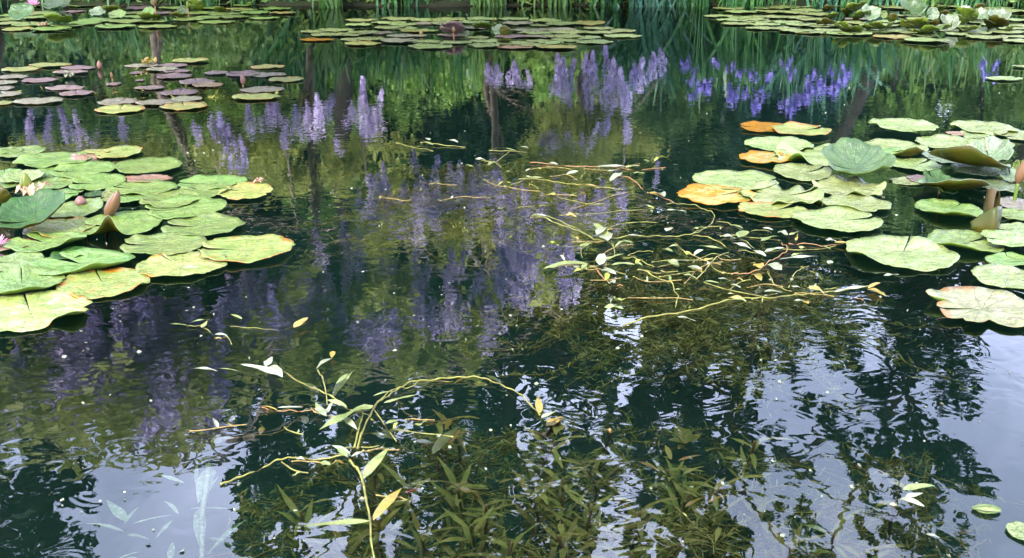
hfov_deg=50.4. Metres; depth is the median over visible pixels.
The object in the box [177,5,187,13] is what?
lily leaf
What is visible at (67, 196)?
lily pad
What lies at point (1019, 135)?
lily pad
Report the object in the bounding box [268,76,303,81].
lily pad
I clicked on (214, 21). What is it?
lily pad
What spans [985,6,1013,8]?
lily pad
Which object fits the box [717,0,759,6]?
iris clump
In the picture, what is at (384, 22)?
lily pad
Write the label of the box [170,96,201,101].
lily pad
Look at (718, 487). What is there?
submerged weed
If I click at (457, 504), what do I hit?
submerged weed
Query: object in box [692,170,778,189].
lily pad
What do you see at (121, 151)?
lily pad
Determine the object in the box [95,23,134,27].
lily pad
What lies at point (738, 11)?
lily pad
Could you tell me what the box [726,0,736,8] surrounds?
flag iris
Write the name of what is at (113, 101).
lily pad
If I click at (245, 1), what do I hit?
iris clump
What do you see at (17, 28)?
lily pad
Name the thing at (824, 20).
lily leaf
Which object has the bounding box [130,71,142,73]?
lily pad
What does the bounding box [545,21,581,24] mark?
lily pad
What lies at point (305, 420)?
floating weed
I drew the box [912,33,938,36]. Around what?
lily pad
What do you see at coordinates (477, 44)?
lily pad
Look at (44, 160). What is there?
lily pad
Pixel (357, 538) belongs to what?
submerged weed
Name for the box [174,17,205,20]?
lily pad
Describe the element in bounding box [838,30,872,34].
lily pad
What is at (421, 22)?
lily pad
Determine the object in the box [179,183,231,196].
lily pad
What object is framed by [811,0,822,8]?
flag iris
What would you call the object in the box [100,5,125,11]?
lily leaf
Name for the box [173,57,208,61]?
lily pad
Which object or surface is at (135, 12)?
lily pad
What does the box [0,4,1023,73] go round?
water
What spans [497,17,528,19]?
lily pad
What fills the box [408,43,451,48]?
lily pad
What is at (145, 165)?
lily pad
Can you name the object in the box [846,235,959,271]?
lily pad
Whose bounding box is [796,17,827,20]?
lily pad
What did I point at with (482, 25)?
lily leaf
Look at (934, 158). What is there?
lily pad
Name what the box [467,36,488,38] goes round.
lily pad
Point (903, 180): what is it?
lily pad
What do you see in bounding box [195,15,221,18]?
lily pad
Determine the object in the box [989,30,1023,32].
lily pad
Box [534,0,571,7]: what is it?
iris clump
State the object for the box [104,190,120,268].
lily bud
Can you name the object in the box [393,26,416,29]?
lily pad
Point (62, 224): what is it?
lily pad
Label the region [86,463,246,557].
submerged weed
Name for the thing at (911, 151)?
lily leaf
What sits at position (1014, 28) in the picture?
lily pad
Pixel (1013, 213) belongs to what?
lily pad
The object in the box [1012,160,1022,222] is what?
lily leaf
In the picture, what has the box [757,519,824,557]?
submerged weed
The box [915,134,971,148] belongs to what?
lily pad
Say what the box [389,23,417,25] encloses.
lily pad
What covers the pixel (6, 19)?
lily pad
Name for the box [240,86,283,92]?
lily pad
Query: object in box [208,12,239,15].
lily pad
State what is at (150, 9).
lily leaf
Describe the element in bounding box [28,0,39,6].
water lily
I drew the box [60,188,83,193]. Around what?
lily pad
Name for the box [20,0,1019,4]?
undergrowth
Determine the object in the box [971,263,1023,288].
lily pad
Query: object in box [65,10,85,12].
lily pad
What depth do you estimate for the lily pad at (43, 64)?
8.56 m
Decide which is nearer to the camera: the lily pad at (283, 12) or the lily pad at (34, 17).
the lily pad at (34, 17)
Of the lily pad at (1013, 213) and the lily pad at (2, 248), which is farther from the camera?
the lily pad at (1013, 213)
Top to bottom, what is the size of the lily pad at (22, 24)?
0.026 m
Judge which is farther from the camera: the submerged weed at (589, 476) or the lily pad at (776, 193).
the lily pad at (776, 193)
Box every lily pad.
[0,17,13,20]
[0,21,23,24]
[0,74,27,78]
[0,80,17,84]
[0,86,14,89]
[0,91,21,96]
[0,100,12,104]
[0,145,46,157]
[0,146,23,153]
[0,168,21,177]
[0,169,45,182]
[0,178,19,188]
[0,238,35,251]
[0,251,43,270]
[0,265,65,294]
[0,289,92,331]
[1,66,42,71]
[2,26,33,30]
[3,231,86,251]
[11,22,51,26]
[12,151,91,167]
[13,96,62,103]
[22,77,58,81]
[23,15,44,18]
[23,216,95,237]
[29,62,71,66]
[30,10,57,14]
[30,167,66,178]
[31,26,71,30]
[32,175,74,188]
[32,248,135,275]
[45,85,83,89]
[50,24,82,26]
[50,246,86,258]
[51,160,117,178]
[51,197,102,216]
[53,69,87,73]
[54,188,78,199]
[56,267,149,299]
[59,89,93,95]
[60,65,94,69]
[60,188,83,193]
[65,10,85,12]
[68,173,125,190]
[69,20,101,24]
[79,17,112,20]
[79,210,162,234]
[84,149,109,153]
[85,190,103,196]
[94,104,144,113]
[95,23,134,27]
[95,145,142,157]
[97,97,136,104]
[102,18,147,22]
[105,179,177,194]
[106,82,120,84]
[112,156,182,173]
[120,192,146,202]
[120,231,206,255]
[123,15,140,17]
[124,63,157,66]
[126,5,152,8]
[126,11,143,13]
[126,174,172,181]
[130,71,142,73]
[135,85,164,89]
[135,99,175,104]
[135,250,227,276]
[138,24,176,27]
[139,19,168,21]
[139,189,200,207]
[145,194,226,218]
[146,67,178,70]
[154,11,170,13]
[156,72,191,77]
[158,6,178,8]
[159,63,186,66]
[159,101,206,109]
[160,88,197,94]
[161,212,244,235]
[164,69,190,72]
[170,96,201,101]
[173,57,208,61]
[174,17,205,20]
[178,175,247,189]
[179,78,214,83]
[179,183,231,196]
[189,11,216,13]
[192,82,222,86]
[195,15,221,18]
[198,20,235,23]
[198,234,295,262]
[205,70,227,74]
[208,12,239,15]
[217,182,272,199]
[218,14,248,17]
[226,70,259,75]
[231,8,256,10]
[232,93,280,99]
[233,4,251,5]
[240,10,270,13]
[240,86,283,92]
[248,72,285,76]
[251,16,278,18]
[251,64,284,68]
[259,6,290,9]
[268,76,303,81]
[270,11,295,13]
[300,37,333,40]
[301,29,327,32]
[311,32,343,35]
[319,28,352,31]
[329,32,366,35]
[340,37,375,40]
[345,22,372,25]
[345,41,380,44]
[346,18,377,21]
[347,30,378,33]
[357,36,383,39]
[365,31,392,33]
[371,21,405,23]
[374,25,404,28]
[380,37,417,42]
[381,16,415,19]
[386,33,426,36]
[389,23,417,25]
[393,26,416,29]
[401,28,436,31]
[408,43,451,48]
[410,18,441,21]
[413,21,442,23]
[413,39,439,42]
[430,20,448,24]
[431,17,465,20]
[435,40,471,43]
[437,33,463,35]
[458,20,488,22]
[464,26,485,28]
[467,16,493,19]
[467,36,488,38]
[468,42,498,46]
[469,39,496,42]
[494,34,526,37]
[496,41,533,44]
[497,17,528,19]
[499,45,532,48]
[503,21,532,24]
[510,28,547,30]
[517,31,554,33]
[520,43,547,46]
[524,34,554,37]
[526,39,554,41]
[529,18,560,21]
[530,23,547,25]
[536,44,576,48]
[538,27,574,30]
[538,40,563,43]
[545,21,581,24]
[545,34,581,37]
[549,30,585,33]
[551,37,581,41]
[569,35,600,38]
[576,20,604,24]
[576,39,612,43]
[578,30,615,33]
[584,26,612,29]
[604,34,642,37]
[610,29,635,31]
[677,183,755,204]
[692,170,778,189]
[704,14,732,16]
[713,7,744,8]
[717,17,747,20]
[722,21,754,24]
[726,9,755,12]
[729,16,757,17]
[738,17,767,20]
[738,180,823,205]
[738,200,807,217]
[739,150,792,162]
[740,120,784,131]
[744,136,813,150]
[745,20,772,22]
[745,26,774,29]
[748,22,779,25]
[752,15,788,17]
[754,6,783,8]
[755,9,784,12]
[766,26,793,28]
[768,5,799,8]
[771,20,801,22]
[771,121,831,135]
[773,140,830,165]
[773,163,831,180]
[777,10,808,13]
[780,15,810,18]
[780,28,813,31]
[786,23,816,25]
[791,8,822,11]
[791,206,882,231]
[793,29,824,32]
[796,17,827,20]
[799,23,833,26]
[800,12,827,15]
[812,174,886,195]
[814,28,841,31]
[821,194,891,211]
[826,31,854,34]
[836,21,864,23]
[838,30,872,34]
[844,17,866,19]
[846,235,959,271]
[857,29,881,31]
[865,138,928,151]
[868,118,939,131]
[873,34,910,38]
[878,20,905,22]
[879,5,902,8]
[879,29,917,32]
[889,177,921,184]
[893,157,941,170]
[897,14,923,16]
[901,37,948,41]
[906,174,924,181]
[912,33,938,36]
[914,198,982,216]
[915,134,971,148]
[922,151,955,162]
[926,286,1023,327]
[927,229,1003,252]
[935,4,965,6]
[939,28,958,31]
[944,32,967,34]
[946,131,965,135]
[950,120,1018,134]
[951,162,1000,175]
[959,130,989,138]
[963,30,991,33]
[965,34,1007,38]
[967,136,1014,147]
[968,20,983,22]
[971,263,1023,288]
[972,504,1000,513]
[979,179,1020,192]
[980,229,1023,246]
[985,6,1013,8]
[985,76,1022,79]
[985,252,1023,265]
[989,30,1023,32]
[993,127,1023,139]
[998,222,1023,231]
[999,8,1023,12]
[999,26,1023,29]
[1000,196,1023,209]
[1002,208,1023,220]
[1003,35,1023,37]
[1003,38,1023,42]
[1006,521,1023,539]
[1009,18,1023,20]
[1009,24,1023,26]
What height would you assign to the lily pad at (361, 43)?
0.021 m
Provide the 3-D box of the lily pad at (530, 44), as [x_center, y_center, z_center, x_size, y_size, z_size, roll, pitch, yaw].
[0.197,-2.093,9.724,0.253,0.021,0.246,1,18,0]
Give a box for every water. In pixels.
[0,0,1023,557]
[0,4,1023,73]
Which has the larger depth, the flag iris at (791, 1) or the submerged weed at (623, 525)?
the flag iris at (791, 1)
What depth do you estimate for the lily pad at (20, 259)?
3.87 m
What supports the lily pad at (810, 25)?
on the water at (669, 32)
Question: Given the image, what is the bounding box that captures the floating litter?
[9,87,1021,556]
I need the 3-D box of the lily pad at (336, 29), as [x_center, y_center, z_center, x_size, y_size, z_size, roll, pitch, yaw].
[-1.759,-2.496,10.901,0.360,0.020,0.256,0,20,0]
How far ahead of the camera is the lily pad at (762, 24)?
11.43 m
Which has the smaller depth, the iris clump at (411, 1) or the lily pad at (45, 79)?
the lily pad at (45, 79)
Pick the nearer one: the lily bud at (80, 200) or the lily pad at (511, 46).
the lily bud at (80, 200)
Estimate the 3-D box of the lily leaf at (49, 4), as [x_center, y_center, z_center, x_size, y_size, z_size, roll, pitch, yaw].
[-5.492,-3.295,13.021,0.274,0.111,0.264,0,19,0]
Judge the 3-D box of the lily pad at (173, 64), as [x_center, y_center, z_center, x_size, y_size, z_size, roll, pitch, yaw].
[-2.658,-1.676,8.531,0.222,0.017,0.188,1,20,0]
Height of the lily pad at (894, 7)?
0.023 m
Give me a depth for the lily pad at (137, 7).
13.29 m
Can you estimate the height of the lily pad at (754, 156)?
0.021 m
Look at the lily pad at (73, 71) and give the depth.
8.21 m
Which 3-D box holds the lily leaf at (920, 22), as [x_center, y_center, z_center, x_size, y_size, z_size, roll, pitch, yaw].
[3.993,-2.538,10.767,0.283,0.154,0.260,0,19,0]
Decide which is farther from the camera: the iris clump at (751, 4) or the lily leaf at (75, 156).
the iris clump at (751, 4)
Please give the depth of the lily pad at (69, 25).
11.32 m
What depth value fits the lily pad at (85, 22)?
11.59 m
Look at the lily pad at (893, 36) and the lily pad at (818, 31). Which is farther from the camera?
the lily pad at (818, 31)
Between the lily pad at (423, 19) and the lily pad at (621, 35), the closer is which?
the lily pad at (621, 35)
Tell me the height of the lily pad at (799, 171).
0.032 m
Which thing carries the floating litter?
on the water at (669, 32)
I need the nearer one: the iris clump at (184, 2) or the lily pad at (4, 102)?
the lily pad at (4, 102)
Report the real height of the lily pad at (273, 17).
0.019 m
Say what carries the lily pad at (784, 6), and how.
on the water at (669, 32)
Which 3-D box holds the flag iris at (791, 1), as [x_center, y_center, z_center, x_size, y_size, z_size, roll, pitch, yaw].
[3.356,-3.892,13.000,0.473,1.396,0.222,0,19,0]
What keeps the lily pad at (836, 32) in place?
on the water at (669, 32)
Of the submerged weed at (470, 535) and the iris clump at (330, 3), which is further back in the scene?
the iris clump at (330, 3)
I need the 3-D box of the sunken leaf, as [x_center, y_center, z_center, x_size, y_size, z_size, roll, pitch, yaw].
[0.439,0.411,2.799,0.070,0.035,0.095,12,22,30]
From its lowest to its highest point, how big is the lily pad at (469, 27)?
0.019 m
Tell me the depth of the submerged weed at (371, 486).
2.62 m
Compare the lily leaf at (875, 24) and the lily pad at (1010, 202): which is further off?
the lily leaf at (875, 24)
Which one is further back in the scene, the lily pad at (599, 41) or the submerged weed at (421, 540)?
the lily pad at (599, 41)
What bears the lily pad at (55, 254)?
on the water at (669, 32)
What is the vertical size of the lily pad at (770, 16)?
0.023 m
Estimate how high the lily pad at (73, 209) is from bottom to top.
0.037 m
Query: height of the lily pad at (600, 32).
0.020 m
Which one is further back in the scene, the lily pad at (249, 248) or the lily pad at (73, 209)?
the lily pad at (73, 209)
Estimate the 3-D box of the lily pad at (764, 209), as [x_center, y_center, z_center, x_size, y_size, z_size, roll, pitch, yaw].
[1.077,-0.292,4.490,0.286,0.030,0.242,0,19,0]
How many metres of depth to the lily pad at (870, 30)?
10.89 m
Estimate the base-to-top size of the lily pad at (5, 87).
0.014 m
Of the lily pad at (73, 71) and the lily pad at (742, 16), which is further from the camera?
the lily pad at (742, 16)
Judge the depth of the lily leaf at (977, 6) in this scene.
12.45 m
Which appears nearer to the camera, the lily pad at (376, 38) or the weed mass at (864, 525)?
the weed mass at (864, 525)
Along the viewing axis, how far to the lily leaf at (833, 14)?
11.91 m
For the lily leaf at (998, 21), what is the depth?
10.88 m
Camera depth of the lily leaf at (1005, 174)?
4.97 m
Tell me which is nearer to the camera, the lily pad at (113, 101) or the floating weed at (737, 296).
the floating weed at (737, 296)
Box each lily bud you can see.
[19,173,32,239]
[75,196,87,247]
[97,60,102,94]
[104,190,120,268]
[110,72,116,118]
[152,0,156,13]
[240,73,246,121]
[452,26,454,65]
[1002,160,1023,252]
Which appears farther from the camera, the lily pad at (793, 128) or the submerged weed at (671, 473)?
the lily pad at (793, 128)
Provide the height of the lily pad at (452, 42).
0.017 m
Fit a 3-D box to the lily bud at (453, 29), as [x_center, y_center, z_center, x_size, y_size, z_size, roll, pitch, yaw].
[-0.548,-2.193,10.253,0.031,0.370,0.031,18,26,42]
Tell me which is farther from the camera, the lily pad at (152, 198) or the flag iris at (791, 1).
the flag iris at (791, 1)
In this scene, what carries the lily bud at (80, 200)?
on the water at (669, 32)
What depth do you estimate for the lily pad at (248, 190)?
4.78 m
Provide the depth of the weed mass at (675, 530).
2.27 m
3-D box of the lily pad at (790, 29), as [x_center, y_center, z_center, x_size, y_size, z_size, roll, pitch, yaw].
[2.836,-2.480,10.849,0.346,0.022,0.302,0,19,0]
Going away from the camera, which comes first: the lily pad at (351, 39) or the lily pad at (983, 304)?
the lily pad at (983, 304)
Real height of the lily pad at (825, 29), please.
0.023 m
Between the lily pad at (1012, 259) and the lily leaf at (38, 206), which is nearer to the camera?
the lily pad at (1012, 259)
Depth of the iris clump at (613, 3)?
13.51 m
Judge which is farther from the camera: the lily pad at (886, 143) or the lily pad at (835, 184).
the lily pad at (886, 143)
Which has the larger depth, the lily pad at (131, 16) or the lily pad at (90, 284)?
the lily pad at (131, 16)
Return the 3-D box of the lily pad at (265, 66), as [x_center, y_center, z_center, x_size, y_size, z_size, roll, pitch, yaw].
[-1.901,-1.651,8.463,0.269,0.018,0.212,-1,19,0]
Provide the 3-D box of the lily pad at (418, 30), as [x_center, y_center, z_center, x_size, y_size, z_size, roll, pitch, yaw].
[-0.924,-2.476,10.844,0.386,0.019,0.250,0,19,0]
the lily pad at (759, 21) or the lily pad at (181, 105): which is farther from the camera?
the lily pad at (759, 21)
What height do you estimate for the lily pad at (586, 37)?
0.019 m
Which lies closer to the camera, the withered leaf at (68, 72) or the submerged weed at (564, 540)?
the submerged weed at (564, 540)
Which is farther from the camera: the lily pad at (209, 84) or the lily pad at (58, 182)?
the lily pad at (209, 84)
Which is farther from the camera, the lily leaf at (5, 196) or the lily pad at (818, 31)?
the lily pad at (818, 31)
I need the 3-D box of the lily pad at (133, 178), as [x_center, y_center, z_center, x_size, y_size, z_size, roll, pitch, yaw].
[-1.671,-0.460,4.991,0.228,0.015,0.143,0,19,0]
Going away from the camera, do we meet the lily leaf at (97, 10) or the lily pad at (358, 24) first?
the lily pad at (358, 24)
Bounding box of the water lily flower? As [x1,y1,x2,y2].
[15,181,51,195]
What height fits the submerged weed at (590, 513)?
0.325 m
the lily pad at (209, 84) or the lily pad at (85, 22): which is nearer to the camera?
the lily pad at (209, 84)
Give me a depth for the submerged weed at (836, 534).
2.31 m
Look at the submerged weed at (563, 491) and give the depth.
2.50 m
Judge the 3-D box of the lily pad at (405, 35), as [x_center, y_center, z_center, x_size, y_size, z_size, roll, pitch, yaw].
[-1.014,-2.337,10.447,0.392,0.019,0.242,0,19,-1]
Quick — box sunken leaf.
[668,426,700,450]
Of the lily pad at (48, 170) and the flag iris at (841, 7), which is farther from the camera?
the flag iris at (841, 7)
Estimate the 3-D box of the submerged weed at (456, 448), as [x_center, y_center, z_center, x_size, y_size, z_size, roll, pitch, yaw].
[-0.150,0.521,2.751,0.147,0.368,0.182,-7,20,-19]
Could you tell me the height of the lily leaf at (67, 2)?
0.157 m
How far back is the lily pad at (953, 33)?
10.62 m
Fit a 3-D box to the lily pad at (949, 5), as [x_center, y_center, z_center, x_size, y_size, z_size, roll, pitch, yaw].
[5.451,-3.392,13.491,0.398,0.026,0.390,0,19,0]
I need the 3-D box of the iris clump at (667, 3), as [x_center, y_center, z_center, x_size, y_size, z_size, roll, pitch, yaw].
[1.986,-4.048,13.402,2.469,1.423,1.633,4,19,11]
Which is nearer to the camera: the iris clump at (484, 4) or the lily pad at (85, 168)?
the lily pad at (85, 168)
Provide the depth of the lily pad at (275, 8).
13.21 m
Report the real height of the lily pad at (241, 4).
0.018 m
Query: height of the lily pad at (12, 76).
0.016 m
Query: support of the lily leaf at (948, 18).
on the lily pad at (953, 30)
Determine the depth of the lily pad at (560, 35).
10.44 m
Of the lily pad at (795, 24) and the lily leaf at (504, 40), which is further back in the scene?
the lily pad at (795, 24)
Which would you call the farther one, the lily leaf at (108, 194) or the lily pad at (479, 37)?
the lily pad at (479, 37)
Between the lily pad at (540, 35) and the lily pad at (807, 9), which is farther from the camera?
the lily pad at (807, 9)
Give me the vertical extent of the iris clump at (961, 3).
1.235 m
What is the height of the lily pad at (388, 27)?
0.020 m
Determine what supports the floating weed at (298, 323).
on the water at (669, 32)
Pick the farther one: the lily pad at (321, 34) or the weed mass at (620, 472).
the lily pad at (321, 34)
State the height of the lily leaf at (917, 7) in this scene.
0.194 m
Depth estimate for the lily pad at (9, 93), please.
7.27 m
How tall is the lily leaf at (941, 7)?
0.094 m
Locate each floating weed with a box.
[172,314,307,344]
[189,375,488,502]
[198,351,555,557]
[379,155,666,216]
[395,138,679,237]
[532,192,898,331]
[546,221,840,302]
[864,469,1001,557]
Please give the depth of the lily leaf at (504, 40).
9.86 m
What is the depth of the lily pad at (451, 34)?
10.51 m
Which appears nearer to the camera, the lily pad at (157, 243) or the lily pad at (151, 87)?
the lily pad at (157, 243)
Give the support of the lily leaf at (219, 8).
on the water at (669, 32)
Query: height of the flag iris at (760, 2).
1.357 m
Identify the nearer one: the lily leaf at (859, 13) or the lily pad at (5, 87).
the lily pad at (5, 87)
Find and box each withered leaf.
[64,70,75,76]
[141,57,156,63]
[254,177,264,181]
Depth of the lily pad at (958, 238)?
4.10 m
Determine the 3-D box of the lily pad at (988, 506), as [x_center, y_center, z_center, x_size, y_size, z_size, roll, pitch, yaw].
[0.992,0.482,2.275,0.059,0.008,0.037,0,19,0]
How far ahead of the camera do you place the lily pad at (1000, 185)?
4.88 m
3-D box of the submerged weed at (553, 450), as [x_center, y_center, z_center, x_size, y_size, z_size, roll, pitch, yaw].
[0.085,0.544,2.676,0.184,0.366,0.162,12,22,31]
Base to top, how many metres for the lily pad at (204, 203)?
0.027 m
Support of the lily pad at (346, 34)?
on the water at (669, 32)
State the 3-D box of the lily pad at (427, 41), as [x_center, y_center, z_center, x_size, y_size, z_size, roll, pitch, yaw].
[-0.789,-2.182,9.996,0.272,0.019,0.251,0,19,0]
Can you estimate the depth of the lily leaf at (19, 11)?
11.82 m
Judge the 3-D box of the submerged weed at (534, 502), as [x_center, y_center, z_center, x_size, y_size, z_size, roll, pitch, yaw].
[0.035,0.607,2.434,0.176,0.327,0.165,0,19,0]
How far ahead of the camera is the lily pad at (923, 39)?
10.14 m
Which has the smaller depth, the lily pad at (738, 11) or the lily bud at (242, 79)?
the lily bud at (242, 79)
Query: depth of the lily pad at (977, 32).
10.71 m
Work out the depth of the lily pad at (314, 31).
10.81 m
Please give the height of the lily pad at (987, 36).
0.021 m
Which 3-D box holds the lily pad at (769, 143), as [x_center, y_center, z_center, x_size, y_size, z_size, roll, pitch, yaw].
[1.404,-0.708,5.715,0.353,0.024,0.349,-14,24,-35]
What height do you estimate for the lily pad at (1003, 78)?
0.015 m
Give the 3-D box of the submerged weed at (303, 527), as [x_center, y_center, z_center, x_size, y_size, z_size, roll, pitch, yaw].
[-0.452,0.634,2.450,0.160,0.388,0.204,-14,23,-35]
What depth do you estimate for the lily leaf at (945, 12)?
11.91 m
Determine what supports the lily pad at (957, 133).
on the water at (669, 32)
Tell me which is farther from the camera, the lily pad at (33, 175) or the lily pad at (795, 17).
the lily pad at (795, 17)
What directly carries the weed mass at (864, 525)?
in the water at (669, 32)
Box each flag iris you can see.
[693,0,703,9]
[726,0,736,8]
[753,0,762,8]
[783,0,795,9]
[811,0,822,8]
[840,0,848,8]
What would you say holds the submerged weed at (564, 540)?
in the water at (669, 32)
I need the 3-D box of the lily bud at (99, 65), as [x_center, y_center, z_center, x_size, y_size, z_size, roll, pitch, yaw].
[-3.170,-1.526,8.397,0.035,0.319,0.035,18,26,42]
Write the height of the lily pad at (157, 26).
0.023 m
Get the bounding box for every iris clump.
[107,0,129,6]
[168,0,188,4]
[201,0,219,6]
[230,0,261,5]
[312,0,342,7]
[381,0,420,6]
[404,0,432,5]
[452,0,501,7]
[478,0,523,6]
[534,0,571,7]
[590,0,651,7]
[617,0,675,7]
[634,0,686,6]
[674,0,698,7]
[686,0,723,6]
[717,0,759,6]
[736,0,793,7]
[806,0,853,7]
[832,0,887,5]
[846,0,899,5]
[896,0,947,6]
[927,0,993,7]
[969,0,997,5]
[985,0,1014,5]
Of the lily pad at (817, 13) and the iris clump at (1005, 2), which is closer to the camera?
the lily pad at (817, 13)
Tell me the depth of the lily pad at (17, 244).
4.06 m
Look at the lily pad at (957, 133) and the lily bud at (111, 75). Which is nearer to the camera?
the lily pad at (957, 133)
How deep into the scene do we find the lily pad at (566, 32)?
10.76 m
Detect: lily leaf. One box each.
[0,186,11,255]
[0,189,64,290]
[8,3,33,19]
[41,0,64,8]
[43,13,72,22]
[60,0,69,7]
[70,153,99,196]
[89,6,105,15]
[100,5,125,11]
[101,190,114,249]
[109,9,125,17]
[137,12,159,17]
[142,6,154,13]
[169,11,186,16]
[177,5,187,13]
[187,0,204,10]
[214,6,224,11]
[439,21,464,33]
[472,22,491,27]
[492,24,509,34]
[496,38,511,41]
[499,25,509,34]
[815,17,834,24]
[821,137,895,236]
[822,5,832,11]
[826,12,838,18]
[834,21,863,31]
[840,0,866,15]
[851,9,870,20]
[861,4,880,19]
[862,20,893,29]
[880,10,887,17]
[883,146,924,156]
[887,13,897,21]
[900,0,928,14]
[900,16,929,28]
[911,21,952,33]
[915,176,990,189]
[923,169,957,228]
[926,19,939,25]
[927,7,939,19]
[928,145,1010,167]
[936,4,945,10]
[939,10,949,17]
[940,14,960,29]
[951,7,978,24]
[959,24,981,31]
[970,135,1013,189]
[970,188,1001,237]
[973,3,984,8]
[977,7,990,19]
[984,14,1009,28]
[988,7,1011,19]
[1000,167,1023,222]
[1005,25,1014,30]
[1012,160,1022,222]
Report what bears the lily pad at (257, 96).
on the water at (669, 32)
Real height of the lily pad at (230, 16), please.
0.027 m
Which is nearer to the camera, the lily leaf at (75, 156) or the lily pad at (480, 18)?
the lily leaf at (75, 156)
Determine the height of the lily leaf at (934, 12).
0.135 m
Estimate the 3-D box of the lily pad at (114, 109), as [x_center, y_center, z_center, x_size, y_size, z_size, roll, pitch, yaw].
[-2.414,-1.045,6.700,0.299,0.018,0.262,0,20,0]
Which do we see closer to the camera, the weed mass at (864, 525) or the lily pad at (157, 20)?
the weed mass at (864, 525)
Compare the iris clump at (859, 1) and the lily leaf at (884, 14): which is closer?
the lily leaf at (884, 14)
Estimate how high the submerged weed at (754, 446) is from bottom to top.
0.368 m
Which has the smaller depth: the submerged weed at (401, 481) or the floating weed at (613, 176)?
the submerged weed at (401, 481)
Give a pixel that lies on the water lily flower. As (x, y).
(31, 189)
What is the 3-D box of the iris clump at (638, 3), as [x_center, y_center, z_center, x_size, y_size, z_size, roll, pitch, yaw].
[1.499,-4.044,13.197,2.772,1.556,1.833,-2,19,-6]
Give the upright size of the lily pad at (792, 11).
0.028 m
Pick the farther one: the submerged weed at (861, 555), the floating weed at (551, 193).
the floating weed at (551, 193)
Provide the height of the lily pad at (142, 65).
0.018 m
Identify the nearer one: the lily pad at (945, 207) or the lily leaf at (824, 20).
the lily pad at (945, 207)
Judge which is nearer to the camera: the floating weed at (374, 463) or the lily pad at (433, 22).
the floating weed at (374, 463)
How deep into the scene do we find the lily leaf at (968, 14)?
11.21 m
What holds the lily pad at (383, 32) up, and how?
on the water at (669, 32)
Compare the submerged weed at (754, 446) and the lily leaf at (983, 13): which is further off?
the lily leaf at (983, 13)
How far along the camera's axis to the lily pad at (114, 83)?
7.66 m
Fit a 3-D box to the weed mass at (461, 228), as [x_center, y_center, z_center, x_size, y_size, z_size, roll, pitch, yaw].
[-0.017,-0.316,4.835,1.924,0.179,2.096,0,19,0]
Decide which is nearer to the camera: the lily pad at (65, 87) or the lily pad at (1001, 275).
the lily pad at (1001, 275)
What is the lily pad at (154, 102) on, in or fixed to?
on the water at (669, 32)
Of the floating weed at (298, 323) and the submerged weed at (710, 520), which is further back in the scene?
the floating weed at (298, 323)
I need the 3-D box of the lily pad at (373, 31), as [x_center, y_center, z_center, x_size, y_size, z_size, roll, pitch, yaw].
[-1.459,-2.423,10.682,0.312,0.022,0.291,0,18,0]
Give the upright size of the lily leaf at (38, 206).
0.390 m
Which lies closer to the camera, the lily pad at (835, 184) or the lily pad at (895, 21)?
the lily pad at (835, 184)
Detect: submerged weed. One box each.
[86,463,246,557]
[274,484,334,557]
[327,515,380,557]
[336,447,405,557]
[345,502,413,557]
[371,462,439,556]
[387,503,461,557]
[409,430,469,539]
[419,536,500,557]
[424,409,480,542]
[424,456,505,557]
[431,504,504,557]
[448,395,727,554]
[458,481,515,557]
[485,522,538,557]
[492,468,564,557]
[510,424,586,547]
[519,463,591,557]
[520,516,607,557]
[550,486,634,556]
[565,452,623,554]
[574,512,645,557]
[598,545,667,557]
[605,493,678,557]
[640,457,704,557]
[640,478,710,555]
[653,524,707,557]
[674,496,756,557]
[675,475,767,545]
[724,436,792,536]
[734,496,792,557]
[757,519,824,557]
[805,500,865,557]
[837,543,904,557]
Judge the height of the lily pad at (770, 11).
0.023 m
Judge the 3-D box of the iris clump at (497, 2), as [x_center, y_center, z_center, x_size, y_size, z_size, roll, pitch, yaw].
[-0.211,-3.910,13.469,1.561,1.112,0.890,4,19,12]
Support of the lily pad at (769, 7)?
on the water at (669, 32)
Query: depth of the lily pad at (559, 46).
9.64 m
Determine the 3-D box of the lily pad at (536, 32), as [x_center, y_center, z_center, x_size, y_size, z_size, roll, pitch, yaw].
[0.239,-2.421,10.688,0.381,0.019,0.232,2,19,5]
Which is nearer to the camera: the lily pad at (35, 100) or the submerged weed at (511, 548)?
the submerged weed at (511, 548)
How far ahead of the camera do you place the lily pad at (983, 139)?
5.83 m
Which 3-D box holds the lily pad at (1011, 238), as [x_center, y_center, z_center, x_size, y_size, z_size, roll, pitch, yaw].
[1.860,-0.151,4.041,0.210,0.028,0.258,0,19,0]
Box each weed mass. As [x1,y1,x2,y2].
[0,68,315,132]
[188,383,900,557]
[276,155,739,289]
[449,237,974,419]
[499,455,825,557]
[630,419,1023,557]
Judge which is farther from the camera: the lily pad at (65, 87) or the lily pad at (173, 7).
the lily pad at (173, 7)
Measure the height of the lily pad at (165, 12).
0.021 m
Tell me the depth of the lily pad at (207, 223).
4.29 m
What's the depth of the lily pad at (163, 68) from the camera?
8.35 m
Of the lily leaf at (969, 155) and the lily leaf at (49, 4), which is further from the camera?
the lily leaf at (49, 4)
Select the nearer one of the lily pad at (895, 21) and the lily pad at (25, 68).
the lily pad at (25, 68)
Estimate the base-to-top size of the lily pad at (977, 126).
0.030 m
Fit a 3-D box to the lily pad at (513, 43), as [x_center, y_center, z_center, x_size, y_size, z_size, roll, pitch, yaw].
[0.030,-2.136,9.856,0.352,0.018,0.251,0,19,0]
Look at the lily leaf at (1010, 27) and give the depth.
10.80 m
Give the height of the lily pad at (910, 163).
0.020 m
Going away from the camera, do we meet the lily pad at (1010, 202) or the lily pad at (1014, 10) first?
the lily pad at (1010, 202)
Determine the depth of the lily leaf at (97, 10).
12.27 m
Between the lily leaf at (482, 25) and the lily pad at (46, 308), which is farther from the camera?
the lily leaf at (482, 25)

